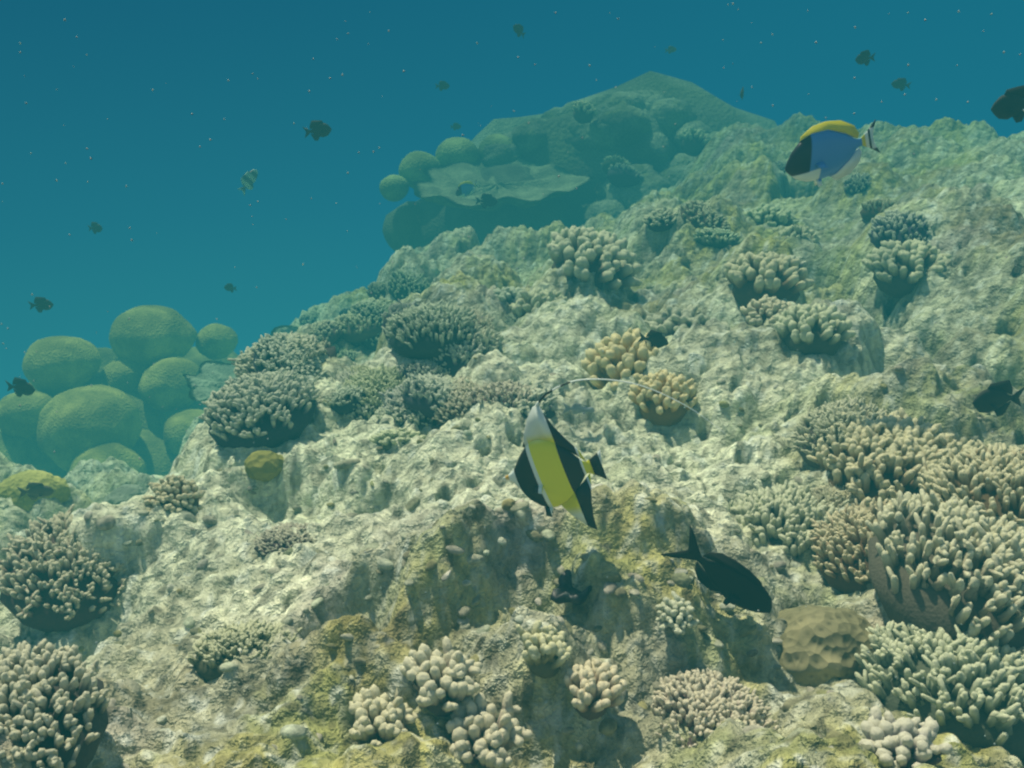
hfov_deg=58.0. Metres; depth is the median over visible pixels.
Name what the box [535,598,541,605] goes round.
rubble
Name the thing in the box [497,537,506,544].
rubble
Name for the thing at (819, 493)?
branch colony
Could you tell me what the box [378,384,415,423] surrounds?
branch colony
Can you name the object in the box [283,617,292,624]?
rubble
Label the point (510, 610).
rubble
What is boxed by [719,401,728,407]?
rubble
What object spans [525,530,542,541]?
rubble
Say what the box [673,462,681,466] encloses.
rubble
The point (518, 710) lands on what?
rubble
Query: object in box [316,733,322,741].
rubble
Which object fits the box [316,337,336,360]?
branch colony
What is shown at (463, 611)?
rubble
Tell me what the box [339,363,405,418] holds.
branch colony
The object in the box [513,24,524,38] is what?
dark damselfish
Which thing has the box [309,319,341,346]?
coral
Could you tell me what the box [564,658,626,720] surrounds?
coral
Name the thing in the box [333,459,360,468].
rubble
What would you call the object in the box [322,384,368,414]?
branch colony
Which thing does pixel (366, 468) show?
rubble
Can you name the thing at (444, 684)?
coral
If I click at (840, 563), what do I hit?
branch colony
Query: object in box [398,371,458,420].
branch colony
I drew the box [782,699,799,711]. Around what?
rubble
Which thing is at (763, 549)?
rubble
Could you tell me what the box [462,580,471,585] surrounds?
rubble
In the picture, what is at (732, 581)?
dark surgeonfish
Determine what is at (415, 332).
branch colony
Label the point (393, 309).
branch colony
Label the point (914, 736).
coral
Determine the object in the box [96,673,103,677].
rubble
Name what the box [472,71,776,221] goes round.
reef outcrop rock
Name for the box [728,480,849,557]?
branch colony
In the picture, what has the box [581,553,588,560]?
rubble
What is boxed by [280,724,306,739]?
rubble
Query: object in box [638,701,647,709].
rubble
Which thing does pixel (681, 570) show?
rubble
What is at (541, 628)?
rubble
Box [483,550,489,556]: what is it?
rubble
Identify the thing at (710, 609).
rubble
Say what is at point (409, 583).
rubble
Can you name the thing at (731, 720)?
rubble
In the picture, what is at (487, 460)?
rubble
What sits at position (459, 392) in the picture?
branch colony
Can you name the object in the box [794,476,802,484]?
rubble
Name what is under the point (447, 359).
branch colony
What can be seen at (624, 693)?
rubble
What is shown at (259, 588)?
rubble
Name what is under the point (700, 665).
rubble
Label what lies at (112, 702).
rubble
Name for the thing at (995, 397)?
dark damselfish
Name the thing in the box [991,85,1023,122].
dark damselfish
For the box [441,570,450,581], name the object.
rubble
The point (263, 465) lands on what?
massive head
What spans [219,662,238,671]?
rubble
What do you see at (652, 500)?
rubble
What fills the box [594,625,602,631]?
rubble
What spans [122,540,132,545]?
rubble
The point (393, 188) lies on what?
boulder coral
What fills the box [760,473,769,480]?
rubble
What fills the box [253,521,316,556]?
branch colony
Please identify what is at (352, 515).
rubble
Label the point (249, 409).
branch colony
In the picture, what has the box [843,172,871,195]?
coral
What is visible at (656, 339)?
dark damselfish
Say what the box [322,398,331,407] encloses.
rubble
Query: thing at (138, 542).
rubble
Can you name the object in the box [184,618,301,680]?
branch colony
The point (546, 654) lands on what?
coral
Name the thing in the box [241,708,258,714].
rubble
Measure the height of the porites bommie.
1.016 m
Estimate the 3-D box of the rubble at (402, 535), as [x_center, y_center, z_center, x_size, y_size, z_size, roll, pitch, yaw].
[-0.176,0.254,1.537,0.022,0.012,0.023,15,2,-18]
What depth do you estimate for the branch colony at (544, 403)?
2.33 m
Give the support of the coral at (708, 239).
on the reef terrain
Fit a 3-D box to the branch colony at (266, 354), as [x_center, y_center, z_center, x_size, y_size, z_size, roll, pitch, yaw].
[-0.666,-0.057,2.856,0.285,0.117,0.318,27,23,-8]
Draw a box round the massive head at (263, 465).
[244,450,283,481]
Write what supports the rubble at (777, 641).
on the reef terrain
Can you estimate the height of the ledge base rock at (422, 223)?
1.246 m
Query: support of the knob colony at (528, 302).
on the reef terrain
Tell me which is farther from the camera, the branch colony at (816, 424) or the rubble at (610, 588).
the branch colony at (816, 424)
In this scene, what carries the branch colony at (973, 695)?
on the reef terrain
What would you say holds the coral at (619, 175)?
on the reef outcrop rock at (634, 121)
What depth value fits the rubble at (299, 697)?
1.26 m
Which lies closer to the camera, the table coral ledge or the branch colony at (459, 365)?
the branch colony at (459, 365)
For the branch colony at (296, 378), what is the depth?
2.66 m
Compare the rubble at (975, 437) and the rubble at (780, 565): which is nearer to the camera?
the rubble at (780, 565)
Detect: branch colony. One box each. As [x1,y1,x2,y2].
[0,504,126,632]
[0,638,109,767]
[12,639,21,649]
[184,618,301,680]
[198,368,319,448]
[227,331,324,377]
[250,332,326,384]
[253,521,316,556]
[271,368,318,407]
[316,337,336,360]
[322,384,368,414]
[329,370,357,385]
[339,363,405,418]
[343,397,383,420]
[346,365,372,373]
[374,403,436,429]
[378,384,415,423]
[381,299,420,341]
[381,299,475,359]
[397,359,449,378]
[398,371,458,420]
[432,341,472,376]
[432,375,484,425]
[433,326,501,373]
[443,322,506,355]
[456,304,494,332]
[457,378,559,424]
[466,379,544,407]
[504,313,518,327]
[650,668,778,747]
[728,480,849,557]
[790,394,887,467]
[804,403,979,507]
[808,498,892,593]
[811,483,859,511]
[854,620,1023,761]
[865,488,1023,654]
[918,439,1023,528]
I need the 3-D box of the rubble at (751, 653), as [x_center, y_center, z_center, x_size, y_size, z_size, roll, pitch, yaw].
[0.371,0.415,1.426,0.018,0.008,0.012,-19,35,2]
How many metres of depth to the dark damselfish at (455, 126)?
7.21 m
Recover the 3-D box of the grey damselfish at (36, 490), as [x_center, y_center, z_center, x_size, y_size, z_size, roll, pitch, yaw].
[-1.367,0.308,2.652,0.100,0.058,0.033,-2,22,-5]
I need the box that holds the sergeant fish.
[238,169,257,195]
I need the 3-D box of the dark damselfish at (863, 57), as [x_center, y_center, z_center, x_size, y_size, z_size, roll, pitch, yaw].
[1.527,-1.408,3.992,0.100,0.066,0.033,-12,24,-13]
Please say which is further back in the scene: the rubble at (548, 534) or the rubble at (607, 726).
the rubble at (548, 534)
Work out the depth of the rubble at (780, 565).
1.67 m
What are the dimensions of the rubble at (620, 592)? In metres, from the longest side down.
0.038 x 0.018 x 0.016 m
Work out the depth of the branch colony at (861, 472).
1.88 m
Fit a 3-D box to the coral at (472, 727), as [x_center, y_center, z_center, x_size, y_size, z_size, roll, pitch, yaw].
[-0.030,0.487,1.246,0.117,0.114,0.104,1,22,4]
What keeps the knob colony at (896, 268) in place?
on the reef terrain
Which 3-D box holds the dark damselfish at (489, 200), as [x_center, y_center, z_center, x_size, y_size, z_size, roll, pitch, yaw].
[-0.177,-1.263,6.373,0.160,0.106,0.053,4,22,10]
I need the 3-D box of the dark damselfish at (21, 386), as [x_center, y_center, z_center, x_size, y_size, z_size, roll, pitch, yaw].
[-1.973,0.014,3.707,0.130,0.086,0.043,7,23,9]
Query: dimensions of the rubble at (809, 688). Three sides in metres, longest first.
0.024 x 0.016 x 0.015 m
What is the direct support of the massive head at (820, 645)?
on the reef terrain
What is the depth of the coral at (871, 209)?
3.95 m
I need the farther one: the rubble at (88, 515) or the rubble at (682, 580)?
the rubble at (88, 515)
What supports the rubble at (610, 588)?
on the reef terrain
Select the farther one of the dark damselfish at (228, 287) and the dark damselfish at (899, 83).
the dark damselfish at (228, 287)
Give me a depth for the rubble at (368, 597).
1.56 m
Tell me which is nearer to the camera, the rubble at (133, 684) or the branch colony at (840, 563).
the rubble at (133, 684)
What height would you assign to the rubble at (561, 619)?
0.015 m
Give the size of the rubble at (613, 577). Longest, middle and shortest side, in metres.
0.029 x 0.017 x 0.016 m
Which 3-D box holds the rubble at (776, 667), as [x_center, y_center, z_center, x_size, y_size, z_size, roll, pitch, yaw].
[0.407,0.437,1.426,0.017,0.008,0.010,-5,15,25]
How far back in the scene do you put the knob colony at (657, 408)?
2.39 m
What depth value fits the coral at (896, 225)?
3.37 m
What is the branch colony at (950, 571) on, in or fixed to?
on the reef terrain
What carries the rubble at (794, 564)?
on the reef terrain
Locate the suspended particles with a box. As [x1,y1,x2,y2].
[1,3,1023,752]
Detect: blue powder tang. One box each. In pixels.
[456,180,479,197]
[785,119,879,186]
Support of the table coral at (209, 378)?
on the reef terrain
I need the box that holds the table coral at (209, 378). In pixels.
[183,360,236,401]
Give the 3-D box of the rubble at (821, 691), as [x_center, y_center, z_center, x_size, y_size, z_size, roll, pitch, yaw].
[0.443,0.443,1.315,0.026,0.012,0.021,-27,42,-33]
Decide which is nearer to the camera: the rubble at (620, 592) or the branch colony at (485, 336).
the rubble at (620, 592)
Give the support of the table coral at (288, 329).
on the reef terrain
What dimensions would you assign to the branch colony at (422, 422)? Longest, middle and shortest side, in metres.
0.295 x 0.243 x 0.111 m
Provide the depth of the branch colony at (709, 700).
1.27 m
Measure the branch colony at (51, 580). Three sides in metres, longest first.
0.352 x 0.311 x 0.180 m
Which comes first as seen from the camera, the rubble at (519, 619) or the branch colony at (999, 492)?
the rubble at (519, 619)
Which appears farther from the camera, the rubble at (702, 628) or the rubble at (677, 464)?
the rubble at (677, 464)
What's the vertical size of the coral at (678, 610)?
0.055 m
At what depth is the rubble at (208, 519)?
2.00 m
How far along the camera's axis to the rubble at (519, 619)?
1.34 m
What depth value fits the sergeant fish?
6.11 m
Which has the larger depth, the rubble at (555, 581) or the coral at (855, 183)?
the coral at (855, 183)
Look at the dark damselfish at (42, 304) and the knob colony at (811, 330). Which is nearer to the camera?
the knob colony at (811, 330)
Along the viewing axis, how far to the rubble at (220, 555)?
1.86 m
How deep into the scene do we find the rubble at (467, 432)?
2.20 m
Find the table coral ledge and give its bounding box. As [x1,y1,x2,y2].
[413,158,594,210]
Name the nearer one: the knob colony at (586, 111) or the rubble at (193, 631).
the rubble at (193, 631)
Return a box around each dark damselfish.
[5,377,34,396]
[28,297,53,312]
[88,222,102,233]
[224,283,236,292]
[303,120,331,140]
[435,81,449,90]
[450,123,460,130]
[475,193,497,207]
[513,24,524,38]
[638,330,667,347]
[740,87,743,98]
[855,50,875,65]
[891,78,910,90]
[972,380,1023,416]
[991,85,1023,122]
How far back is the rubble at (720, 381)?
2.39 m
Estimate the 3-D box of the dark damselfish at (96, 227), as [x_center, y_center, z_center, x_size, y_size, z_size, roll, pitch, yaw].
[-2.439,-0.913,5.405,0.110,0.073,0.037,3,22,22]
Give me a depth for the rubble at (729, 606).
1.47 m
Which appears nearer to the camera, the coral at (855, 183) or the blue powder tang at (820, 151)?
the blue powder tang at (820, 151)
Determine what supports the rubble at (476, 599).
on the reef terrain
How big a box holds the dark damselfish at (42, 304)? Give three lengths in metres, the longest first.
0.120 x 0.079 x 0.040 m
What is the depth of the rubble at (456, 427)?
2.26 m
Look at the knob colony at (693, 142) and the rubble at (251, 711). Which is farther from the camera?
the knob colony at (693, 142)
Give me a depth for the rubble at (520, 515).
1.53 m
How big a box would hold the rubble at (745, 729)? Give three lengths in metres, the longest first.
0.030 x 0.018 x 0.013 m
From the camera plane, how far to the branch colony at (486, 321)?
2.96 m
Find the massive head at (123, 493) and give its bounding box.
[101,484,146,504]
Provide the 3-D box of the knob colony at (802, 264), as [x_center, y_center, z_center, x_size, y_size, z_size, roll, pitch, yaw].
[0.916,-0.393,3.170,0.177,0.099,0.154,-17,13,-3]
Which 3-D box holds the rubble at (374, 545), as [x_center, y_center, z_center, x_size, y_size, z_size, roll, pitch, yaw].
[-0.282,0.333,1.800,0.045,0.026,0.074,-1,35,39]
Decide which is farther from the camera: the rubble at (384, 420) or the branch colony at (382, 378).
the branch colony at (382, 378)
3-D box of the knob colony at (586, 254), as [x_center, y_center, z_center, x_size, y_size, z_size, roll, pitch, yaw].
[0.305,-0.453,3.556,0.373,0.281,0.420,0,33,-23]
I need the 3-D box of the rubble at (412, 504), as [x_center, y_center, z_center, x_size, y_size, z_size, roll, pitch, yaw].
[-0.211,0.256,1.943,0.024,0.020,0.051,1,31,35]
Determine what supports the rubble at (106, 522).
on the reef terrain
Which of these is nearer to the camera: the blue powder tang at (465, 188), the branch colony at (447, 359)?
the branch colony at (447, 359)
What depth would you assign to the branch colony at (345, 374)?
2.81 m
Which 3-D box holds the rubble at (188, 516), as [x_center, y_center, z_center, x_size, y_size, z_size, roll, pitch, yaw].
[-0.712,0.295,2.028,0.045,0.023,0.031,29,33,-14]
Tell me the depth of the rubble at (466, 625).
1.42 m
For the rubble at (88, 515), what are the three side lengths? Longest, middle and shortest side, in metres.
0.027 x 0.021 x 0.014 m
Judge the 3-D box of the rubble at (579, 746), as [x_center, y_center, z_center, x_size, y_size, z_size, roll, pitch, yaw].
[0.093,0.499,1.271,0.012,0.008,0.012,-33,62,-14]
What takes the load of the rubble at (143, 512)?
on the reef terrain
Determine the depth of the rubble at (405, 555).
1.47 m
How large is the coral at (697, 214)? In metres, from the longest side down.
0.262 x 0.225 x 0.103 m
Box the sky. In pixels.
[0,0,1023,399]
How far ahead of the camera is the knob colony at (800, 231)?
4.01 m
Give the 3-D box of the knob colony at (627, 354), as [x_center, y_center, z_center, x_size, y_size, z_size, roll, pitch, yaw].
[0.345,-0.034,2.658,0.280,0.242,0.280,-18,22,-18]
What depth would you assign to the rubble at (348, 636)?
1.32 m
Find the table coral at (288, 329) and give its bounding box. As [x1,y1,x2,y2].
[258,325,298,342]
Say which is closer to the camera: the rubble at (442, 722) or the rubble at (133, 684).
the rubble at (442, 722)
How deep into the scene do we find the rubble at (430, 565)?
1.44 m
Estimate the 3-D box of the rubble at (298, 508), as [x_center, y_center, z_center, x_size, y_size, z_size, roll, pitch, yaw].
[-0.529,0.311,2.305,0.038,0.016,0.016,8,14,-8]
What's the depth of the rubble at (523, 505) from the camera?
1.54 m
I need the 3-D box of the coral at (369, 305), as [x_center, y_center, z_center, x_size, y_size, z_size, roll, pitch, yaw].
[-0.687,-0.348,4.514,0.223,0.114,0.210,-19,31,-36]
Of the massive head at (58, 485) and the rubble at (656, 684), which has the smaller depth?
the rubble at (656, 684)
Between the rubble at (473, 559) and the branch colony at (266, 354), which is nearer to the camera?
the rubble at (473, 559)
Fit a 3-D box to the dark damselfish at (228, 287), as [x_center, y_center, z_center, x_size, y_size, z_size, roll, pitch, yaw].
[-1.741,-0.594,5.711,0.090,0.059,0.030,6,23,15]
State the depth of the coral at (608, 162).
7.36 m
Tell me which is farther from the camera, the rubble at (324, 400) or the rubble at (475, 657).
the rubble at (324, 400)
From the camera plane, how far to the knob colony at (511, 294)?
3.35 m
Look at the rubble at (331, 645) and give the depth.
1.33 m
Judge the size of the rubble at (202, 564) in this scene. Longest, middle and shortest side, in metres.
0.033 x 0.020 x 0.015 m
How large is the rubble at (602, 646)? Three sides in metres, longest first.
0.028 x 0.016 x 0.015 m
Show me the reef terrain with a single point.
(958, 184)
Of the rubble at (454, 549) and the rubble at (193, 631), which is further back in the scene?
the rubble at (193, 631)
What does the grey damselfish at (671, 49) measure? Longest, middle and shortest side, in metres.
0.090 x 0.052 x 0.030 m
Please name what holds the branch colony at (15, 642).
on the reef terrain
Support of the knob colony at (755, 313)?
on the reef terrain
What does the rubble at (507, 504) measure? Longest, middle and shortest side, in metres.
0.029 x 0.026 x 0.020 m
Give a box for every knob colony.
[141,474,205,512]
[369,427,425,450]
[493,286,530,310]
[509,287,566,317]
[547,225,642,289]
[573,100,598,123]
[581,328,668,390]
[628,369,697,425]
[642,206,678,231]
[643,304,709,335]
[678,126,711,156]
[724,251,815,307]
[740,294,791,327]
[743,203,798,226]
[773,303,856,355]
[775,224,818,242]
[785,255,805,269]
[861,238,951,298]
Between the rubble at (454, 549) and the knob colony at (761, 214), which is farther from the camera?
the knob colony at (761, 214)
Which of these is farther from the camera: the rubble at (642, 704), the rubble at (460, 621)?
the rubble at (460, 621)
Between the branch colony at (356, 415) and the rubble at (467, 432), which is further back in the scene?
the branch colony at (356, 415)
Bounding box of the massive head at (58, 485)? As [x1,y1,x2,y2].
[0,470,70,510]
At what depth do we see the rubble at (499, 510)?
1.54 m
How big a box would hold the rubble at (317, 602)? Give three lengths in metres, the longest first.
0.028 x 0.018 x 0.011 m
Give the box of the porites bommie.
[0,305,237,473]
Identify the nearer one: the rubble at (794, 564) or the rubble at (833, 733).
the rubble at (833, 733)
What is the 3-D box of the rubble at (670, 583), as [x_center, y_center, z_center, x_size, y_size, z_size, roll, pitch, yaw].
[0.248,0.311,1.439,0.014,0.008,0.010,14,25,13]
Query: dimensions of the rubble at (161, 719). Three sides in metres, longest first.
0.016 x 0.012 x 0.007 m
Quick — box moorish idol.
[503,378,725,528]
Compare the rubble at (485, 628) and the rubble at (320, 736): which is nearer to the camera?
the rubble at (320, 736)
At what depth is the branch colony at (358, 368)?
2.91 m
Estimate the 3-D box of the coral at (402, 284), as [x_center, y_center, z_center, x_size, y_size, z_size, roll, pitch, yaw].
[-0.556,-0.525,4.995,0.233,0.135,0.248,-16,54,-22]
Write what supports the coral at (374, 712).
on the reef terrain
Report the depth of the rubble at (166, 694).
1.40 m
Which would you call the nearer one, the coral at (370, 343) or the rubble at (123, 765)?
the rubble at (123, 765)
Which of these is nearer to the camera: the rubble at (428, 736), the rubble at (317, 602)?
the rubble at (428, 736)
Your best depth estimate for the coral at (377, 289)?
5.07 m
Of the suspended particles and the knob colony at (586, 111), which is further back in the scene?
the knob colony at (586, 111)
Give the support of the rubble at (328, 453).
on the reef terrain
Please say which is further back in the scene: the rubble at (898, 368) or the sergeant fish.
the sergeant fish
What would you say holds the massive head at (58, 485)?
on the reef terrain
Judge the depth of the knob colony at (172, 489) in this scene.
2.05 m
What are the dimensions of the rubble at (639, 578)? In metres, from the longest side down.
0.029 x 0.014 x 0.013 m
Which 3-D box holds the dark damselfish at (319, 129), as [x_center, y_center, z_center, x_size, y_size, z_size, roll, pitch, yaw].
[-0.836,-1.090,3.969,0.130,0.086,0.043,-4,21,14]
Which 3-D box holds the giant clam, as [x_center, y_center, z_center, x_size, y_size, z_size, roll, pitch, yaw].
[0.104,0.315,1.455,0.066,0.022,0.124,17,27,35]
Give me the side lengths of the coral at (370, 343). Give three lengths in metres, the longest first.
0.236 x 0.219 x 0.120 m
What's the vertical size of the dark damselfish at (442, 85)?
0.066 m
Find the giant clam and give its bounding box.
[550,569,591,604]
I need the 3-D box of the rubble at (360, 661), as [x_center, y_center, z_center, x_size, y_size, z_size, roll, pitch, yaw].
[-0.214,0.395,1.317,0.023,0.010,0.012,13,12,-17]
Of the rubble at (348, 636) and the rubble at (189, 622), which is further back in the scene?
the rubble at (189, 622)
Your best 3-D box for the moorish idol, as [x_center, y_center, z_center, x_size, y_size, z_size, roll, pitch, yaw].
[0.148,0.106,1.407,0.355,0.252,0.056,-10,18,18]
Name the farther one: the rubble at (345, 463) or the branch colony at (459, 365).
the branch colony at (459, 365)
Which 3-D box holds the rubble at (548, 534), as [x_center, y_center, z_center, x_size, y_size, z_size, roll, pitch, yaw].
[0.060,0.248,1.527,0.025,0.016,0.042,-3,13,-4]
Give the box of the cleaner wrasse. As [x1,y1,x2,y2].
[562,403,594,413]
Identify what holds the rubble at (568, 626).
on the reef terrain
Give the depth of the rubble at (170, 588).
1.78 m
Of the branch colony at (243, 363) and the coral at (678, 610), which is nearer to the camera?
the coral at (678, 610)
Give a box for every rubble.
[84,511,92,520]
[92,758,106,767]
[96,515,115,530]
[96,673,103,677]
[109,698,116,705]
[113,630,121,636]
[119,763,129,767]
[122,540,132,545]
[124,678,140,696]
[135,539,141,545]
[138,510,149,515]
[156,716,166,722]
[161,690,170,697]
[166,584,176,592]
[175,729,182,737]
[180,511,196,522]
[183,616,194,627]
[190,628,198,634]
[196,559,207,570]
[199,677,207,684]
[202,516,216,523]
[214,553,224,559]
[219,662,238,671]
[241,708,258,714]
[252,583,265,591]
[268,567,278,575]
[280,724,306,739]
[282,548,292,554]
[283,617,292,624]
[292,505,301,511]
[297,695,302,700]
[311,597,323,607]
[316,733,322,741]
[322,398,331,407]
[326,451,332,456]
[326,502,334,506]
[327,643,336,648]
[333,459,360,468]
[340,633,353,640]
[345,513,357,517]
[354,658,365,664]
[360,542,379,550]
[362,465,369,471]
[364,594,371,600]
[377,558,393,569]
[381,418,388,423]
[400,533,407,538]
[402,550,410,560]
[404,579,414,586]
[405,497,420,510]
[423,734,435,739]
[425,560,437,571]
[437,718,448,726]
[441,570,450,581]
[446,545,464,554]
[450,425,460,429]
[457,617,469,624]
[458,606,470,616]
[460,622,469,629]
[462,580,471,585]
[464,430,471,434]
[467,554,484,564]
[469,654,478,661]
[471,594,480,604]
[475,625,489,633]
[483,456,489,465]
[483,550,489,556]
[495,507,502,513]
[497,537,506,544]
[502,498,515,510]
[508,607,515,614]
[510,501,528,512]
[513,705,522,714]
[514,510,525,520]
[515,615,523,623]
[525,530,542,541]
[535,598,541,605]
[538,622,549,631]
[541,530,555,539]
[553,578,558,586]
[556,615,564,625]
[557,565,564,575]
[565,621,572,635]
[575,742,583,750]
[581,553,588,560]
[587,648,594,655]
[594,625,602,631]
[597,640,606,652]
[599,718,616,734]
[603,572,621,581]
[603,582,617,594]
[615,587,626,597]
[621,688,627,698]
[628,573,643,582]
[629,589,639,595]
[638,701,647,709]
[644,497,657,502]
[653,681,660,689]
[667,580,674,585]
[671,573,691,587]
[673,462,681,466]
[674,568,687,574]
[695,661,706,672]
[697,625,707,631]
[706,604,715,618]
[714,639,723,648]
[716,379,725,384]
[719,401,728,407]
[719,602,735,610]
[725,718,735,724]
[739,624,756,637]
[742,725,763,732]
[747,649,757,656]
[759,546,770,552]
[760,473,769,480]
[772,637,782,644]
[773,561,786,569]
[773,664,780,669]
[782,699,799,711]
[790,561,800,567]
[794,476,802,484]
[806,686,814,691]
[816,689,826,693]
[826,730,842,738]
[860,744,872,750]
[894,365,903,371]
[972,435,978,441]
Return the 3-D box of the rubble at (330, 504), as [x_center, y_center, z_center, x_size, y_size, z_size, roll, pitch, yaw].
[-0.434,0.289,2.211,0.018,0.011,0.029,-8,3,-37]
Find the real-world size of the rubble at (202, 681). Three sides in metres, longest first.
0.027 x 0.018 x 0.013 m
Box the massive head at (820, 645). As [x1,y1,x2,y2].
[778,605,874,686]
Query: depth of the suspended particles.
1.11 m
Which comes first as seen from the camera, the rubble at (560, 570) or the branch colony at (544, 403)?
the rubble at (560, 570)
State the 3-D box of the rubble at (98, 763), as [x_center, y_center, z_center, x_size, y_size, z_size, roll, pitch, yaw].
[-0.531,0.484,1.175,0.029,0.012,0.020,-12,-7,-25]
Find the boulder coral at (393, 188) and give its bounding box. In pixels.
[379,133,521,201]
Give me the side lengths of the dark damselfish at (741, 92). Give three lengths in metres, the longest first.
0.100 x 0.066 x 0.033 m
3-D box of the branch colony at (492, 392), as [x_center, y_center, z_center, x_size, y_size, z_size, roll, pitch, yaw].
[-0.017,0.046,2.403,0.217,0.123,0.255,4,7,20]
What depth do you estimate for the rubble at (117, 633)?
1.72 m
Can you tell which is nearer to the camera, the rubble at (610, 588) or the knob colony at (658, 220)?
the rubble at (610, 588)
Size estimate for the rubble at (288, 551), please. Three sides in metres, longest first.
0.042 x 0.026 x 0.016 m
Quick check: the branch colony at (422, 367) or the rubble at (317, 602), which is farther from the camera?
the branch colony at (422, 367)
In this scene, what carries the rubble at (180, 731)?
on the reef terrain
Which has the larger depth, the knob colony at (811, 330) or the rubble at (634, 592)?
the knob colony at (811, 330)
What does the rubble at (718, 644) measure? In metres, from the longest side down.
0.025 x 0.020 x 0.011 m
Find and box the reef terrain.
[0,112,1023,767]
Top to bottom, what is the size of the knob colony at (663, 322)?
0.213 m
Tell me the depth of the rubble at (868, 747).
1.06 m
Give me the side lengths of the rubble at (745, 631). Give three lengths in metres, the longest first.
0.035 x 0.016 x 0.013 m
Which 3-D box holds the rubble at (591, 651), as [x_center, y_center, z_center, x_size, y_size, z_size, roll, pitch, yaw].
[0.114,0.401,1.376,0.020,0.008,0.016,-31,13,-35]
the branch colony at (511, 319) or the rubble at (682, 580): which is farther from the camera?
the branch colony at (511, 319)
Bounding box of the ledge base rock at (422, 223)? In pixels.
[382,163,594,250]
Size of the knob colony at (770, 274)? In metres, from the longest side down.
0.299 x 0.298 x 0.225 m
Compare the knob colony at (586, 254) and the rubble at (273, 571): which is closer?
the rubble at (273, 571)
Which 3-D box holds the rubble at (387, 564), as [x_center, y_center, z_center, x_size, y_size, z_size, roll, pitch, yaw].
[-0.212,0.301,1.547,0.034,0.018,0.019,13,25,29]
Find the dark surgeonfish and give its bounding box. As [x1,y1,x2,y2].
[661,525,771,612]
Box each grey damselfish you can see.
[16,482,53,499]
[665,46,676,53]
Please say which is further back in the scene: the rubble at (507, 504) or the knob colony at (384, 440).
the knob colony at (384, 440)

